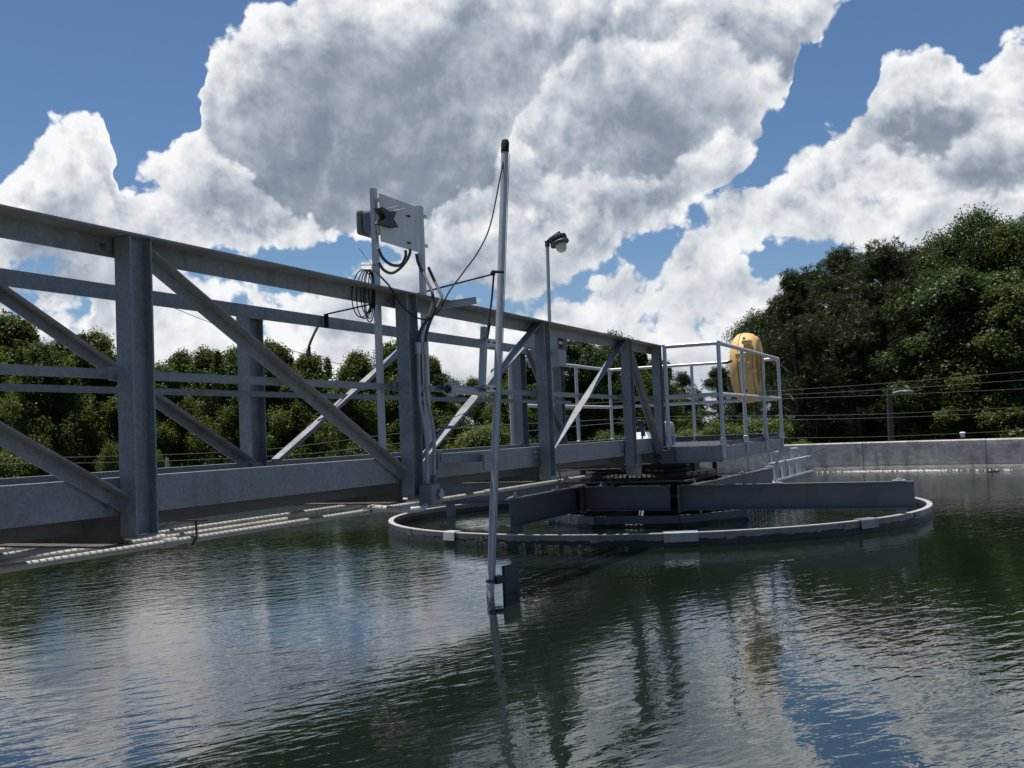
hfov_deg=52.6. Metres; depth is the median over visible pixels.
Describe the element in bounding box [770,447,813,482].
skimmer arm
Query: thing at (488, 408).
broadleaf tree
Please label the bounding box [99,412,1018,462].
power line
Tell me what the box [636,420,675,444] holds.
drive unit
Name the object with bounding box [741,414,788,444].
shrub
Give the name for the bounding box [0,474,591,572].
service pipe
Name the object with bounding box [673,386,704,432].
broadleaf tree
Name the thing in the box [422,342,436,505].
rigid conduit
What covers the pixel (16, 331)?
broadleaf tree
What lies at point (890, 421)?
street lamp
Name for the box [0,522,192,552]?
service pipe
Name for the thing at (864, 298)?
pine tree
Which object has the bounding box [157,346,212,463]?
broadleaf tree
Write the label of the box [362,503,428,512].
bent conduit
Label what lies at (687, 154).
sky
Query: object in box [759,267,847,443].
pine tree
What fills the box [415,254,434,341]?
flexible conduit
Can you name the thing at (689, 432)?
shrub
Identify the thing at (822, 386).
broadleaf tree
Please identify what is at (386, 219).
clamp bracket
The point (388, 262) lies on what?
flexible conduit
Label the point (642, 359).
broadleaf tree
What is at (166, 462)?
fence post
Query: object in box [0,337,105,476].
broadleaf tree
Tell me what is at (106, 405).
broadleaf tree
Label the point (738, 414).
pine tree
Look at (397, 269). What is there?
flexible conduit
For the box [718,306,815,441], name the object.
broadleaf tree
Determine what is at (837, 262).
pine tree
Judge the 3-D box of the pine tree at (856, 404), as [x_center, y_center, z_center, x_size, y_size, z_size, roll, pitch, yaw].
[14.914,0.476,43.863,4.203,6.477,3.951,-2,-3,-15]
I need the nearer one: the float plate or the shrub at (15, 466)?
the float plate
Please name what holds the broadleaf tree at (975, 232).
on the ground
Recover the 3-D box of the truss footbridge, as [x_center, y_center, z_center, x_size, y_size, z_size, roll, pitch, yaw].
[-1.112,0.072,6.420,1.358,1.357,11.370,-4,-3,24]
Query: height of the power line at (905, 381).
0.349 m
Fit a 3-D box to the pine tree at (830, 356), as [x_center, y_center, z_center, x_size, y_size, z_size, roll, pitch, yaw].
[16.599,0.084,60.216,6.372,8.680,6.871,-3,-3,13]
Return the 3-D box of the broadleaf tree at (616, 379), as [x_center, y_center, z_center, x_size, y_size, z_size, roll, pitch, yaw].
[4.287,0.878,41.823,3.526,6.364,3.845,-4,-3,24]
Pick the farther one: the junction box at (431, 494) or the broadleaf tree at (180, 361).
the broadleaf tree at (180, 361)
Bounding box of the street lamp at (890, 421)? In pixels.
[886,389,913,440]
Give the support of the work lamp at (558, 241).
on the drive platform
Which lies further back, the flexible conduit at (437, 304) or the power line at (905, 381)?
the power line at (905, 381)
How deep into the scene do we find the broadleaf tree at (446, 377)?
51.75 m
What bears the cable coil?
attached to the truss footbridge
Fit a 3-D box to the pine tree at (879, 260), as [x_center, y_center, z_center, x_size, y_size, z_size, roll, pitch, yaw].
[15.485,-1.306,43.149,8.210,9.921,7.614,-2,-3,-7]
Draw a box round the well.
[549,510,752,527]
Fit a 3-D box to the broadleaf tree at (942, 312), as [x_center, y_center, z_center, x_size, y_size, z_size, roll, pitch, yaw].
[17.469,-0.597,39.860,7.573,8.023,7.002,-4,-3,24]
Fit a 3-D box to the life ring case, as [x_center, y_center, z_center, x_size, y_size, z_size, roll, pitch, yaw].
[2.984,-0.205,13.223,0.371,0.903,0.822,-4,-3,24]
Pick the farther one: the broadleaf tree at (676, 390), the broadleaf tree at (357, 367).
the broadleaf tree at (676, 390)
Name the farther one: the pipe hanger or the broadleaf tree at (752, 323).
the broadleaf tree at (752, 323)
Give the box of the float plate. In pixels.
[486,563,519,594]
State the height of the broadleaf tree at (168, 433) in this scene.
5.648 m
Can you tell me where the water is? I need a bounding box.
[0,470,1023,767]
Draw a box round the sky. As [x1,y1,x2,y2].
[0,0,1023,434]
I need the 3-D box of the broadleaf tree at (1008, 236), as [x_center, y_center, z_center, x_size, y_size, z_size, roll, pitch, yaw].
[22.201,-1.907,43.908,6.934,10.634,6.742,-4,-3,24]
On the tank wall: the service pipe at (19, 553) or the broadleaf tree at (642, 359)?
the service pipe at (19, 553)
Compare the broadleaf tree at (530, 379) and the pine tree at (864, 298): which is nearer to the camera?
the broadleaf tree at (530, 379)
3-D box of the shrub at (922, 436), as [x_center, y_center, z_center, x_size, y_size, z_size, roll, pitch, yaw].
[16.012,2.567,39.869,2.787,2.192,2.222,-4,-3,24]
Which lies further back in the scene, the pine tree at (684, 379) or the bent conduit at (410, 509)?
the pine tree at (684, 379)
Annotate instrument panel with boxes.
[369,188,431,448]
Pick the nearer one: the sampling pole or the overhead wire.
the sampling pole
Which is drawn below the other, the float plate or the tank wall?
the float plate
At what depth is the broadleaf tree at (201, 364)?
41.51 m
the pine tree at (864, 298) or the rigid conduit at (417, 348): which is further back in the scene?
the pine tree at (864, 298)
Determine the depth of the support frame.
11.08 m
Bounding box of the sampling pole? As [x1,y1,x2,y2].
[435,139,509,596]
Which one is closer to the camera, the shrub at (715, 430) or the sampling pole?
the sampling pole
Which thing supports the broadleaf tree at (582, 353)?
on the ground
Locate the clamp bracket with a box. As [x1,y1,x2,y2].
[373,206,404,227]
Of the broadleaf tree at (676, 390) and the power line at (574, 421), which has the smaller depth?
the power line at (574, 421)
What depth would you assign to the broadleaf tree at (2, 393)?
39.95 m
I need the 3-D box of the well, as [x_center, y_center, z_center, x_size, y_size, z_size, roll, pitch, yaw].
[1.686,1.667,12.481,2.350,0.740,2.251,-3,-3,17]
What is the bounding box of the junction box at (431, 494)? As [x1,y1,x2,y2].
[419,483,444,505]
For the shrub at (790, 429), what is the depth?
39.66 m
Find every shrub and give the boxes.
[0,448,50,478]
[93,439,118,471]
[157,450,171,467]
[343,430,399,454]
[440,432,474,449]
[457,421,530,447]
[588,429,623,440]
[675,427,701,441]
[687,420,751,441]
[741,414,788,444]
[754,418,813,444]
[898,422,950,440]
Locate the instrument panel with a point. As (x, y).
(408, 233)
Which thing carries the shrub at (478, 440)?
on the ground
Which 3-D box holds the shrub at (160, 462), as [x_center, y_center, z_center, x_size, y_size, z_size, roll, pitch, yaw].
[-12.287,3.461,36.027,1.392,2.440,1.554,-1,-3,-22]
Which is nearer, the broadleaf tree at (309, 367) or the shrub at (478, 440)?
the shrub at (478, 440)
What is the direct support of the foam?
on the water
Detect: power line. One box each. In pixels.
[0,407,1017,458]
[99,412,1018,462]
[565,389,1012,409]
[598,380,1016,402]
[775,371,1023,390]
[814,430,1023,437]
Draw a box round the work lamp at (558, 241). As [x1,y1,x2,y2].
[545,231,568,434]
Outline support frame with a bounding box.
[440,463,915,533]
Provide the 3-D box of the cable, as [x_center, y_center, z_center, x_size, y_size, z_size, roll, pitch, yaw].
[-0.406,-1.043,6.811,0.141,1.327,1.699,-4,-3,30]
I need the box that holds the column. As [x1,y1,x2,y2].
[580,454,722,518]
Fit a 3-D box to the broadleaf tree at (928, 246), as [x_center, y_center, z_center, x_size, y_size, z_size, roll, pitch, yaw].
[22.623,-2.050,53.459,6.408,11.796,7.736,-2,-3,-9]
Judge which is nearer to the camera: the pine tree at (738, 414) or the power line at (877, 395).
the power line at (877, 395)
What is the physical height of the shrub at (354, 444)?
2.796 m
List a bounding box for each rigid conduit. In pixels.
[415,342,428,483]
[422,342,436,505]
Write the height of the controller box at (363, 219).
0.180 m
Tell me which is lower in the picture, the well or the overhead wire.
the well
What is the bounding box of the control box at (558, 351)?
[527,335,566,367]
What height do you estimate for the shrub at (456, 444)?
2.615 m
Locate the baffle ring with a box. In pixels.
[388,497,933,548]
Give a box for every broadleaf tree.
[0,308,84,473]
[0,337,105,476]
[0,337,106,448]
[0,345,47,467]
[33,325,166,471]
[118,360,205,466]
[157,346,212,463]
[167,344,229,464]
[183,343,296,464]
[210,337,332,461]
[266,348,343,459]
[311,347,399,457]
[328,339,452,455]
[390,371,474,448]
[397,354,468,449]
[458,375,487,435]
[471,368,536,443]
[489,342,570,442]
[527,339,623,443]
[570,329,653,436]
[614,381,683,414]
[621,335,665,431]
[634,358,696,433]
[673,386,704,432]
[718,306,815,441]
[805,333,900,442]
[867,263,1023,440]
[887,231,970,438]
[899,201,1023,438]
[923,279,1023,438]
[967,213,1023,436]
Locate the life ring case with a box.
[724,333,764,402]
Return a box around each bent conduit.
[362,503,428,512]
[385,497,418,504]
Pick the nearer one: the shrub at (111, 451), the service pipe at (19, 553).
the service pipe at (19, 553)
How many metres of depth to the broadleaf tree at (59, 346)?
44.36 m
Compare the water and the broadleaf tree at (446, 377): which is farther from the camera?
the broadleaf tree at (446, 377)
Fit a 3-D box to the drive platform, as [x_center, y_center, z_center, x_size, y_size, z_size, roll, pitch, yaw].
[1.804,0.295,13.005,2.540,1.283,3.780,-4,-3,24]
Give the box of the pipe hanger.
[180,519,207,544]
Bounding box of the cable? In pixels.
[371,161,503,319]
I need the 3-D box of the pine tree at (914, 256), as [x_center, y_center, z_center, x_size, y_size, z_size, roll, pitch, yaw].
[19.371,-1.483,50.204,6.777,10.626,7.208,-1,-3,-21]
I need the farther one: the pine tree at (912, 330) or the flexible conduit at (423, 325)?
the pine tree at (912, 330)
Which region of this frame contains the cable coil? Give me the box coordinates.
[351,248,375,322]
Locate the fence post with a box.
[165,458,168,467]
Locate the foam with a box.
[822,469,1012,471]
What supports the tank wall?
on the ground
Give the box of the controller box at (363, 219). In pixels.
[356,210,379,237]
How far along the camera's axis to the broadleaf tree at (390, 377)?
37.14 m
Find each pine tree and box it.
[672,370,707,435]
[689,365,750,433]
[708,384,773,429]
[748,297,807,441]
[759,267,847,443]
[760,342,841,442]
[764,263,880,443]
[780,240,899,442]
[785,234,960,441]
[806,320,909,442]
[836,244,950,437]
[836,279,900,439]
[865,322,985,439]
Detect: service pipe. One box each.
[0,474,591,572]
[0,496,402,558]
[0,517,287,564]
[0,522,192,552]
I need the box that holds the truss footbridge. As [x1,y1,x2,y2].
[0,204,665,548]
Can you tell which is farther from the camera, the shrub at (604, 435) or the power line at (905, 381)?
the shrub at (604, 435)
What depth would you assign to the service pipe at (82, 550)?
5.37 m
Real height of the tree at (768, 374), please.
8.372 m
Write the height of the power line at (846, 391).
0.186 m
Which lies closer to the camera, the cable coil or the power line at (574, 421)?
the cable coil
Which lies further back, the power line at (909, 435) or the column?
the power line at (909, 435)
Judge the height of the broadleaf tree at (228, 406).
6.232 m
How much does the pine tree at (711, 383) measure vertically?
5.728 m
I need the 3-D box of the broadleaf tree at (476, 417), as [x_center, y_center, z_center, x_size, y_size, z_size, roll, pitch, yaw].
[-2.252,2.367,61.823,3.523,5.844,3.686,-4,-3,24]
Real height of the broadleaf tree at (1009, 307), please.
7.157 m
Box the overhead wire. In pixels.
[174,308,340,364]
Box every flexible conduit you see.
[377,247,406,266]
[377,249,411,274]
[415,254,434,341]
[424,267,442,341]
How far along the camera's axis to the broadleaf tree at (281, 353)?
40.30 m
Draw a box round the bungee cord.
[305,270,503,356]
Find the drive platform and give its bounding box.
[508,341,785,463]
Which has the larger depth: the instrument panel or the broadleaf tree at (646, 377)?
the broadleaf tree at (646, 377)
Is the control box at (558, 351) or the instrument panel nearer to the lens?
the instrument panel
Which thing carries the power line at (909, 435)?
attached to the street lamp at (890, 421)
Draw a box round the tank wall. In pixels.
[540,438,1023,480]
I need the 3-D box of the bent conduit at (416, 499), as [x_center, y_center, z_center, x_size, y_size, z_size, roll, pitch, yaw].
[-0.744,0.737,6.513,0.407,0.059,0.034,-3,-3,16]
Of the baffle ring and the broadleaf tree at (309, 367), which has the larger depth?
the broadleaf tree at (309, 367)
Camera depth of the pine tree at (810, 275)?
49.10 m
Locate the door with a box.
[558,338,566,349]

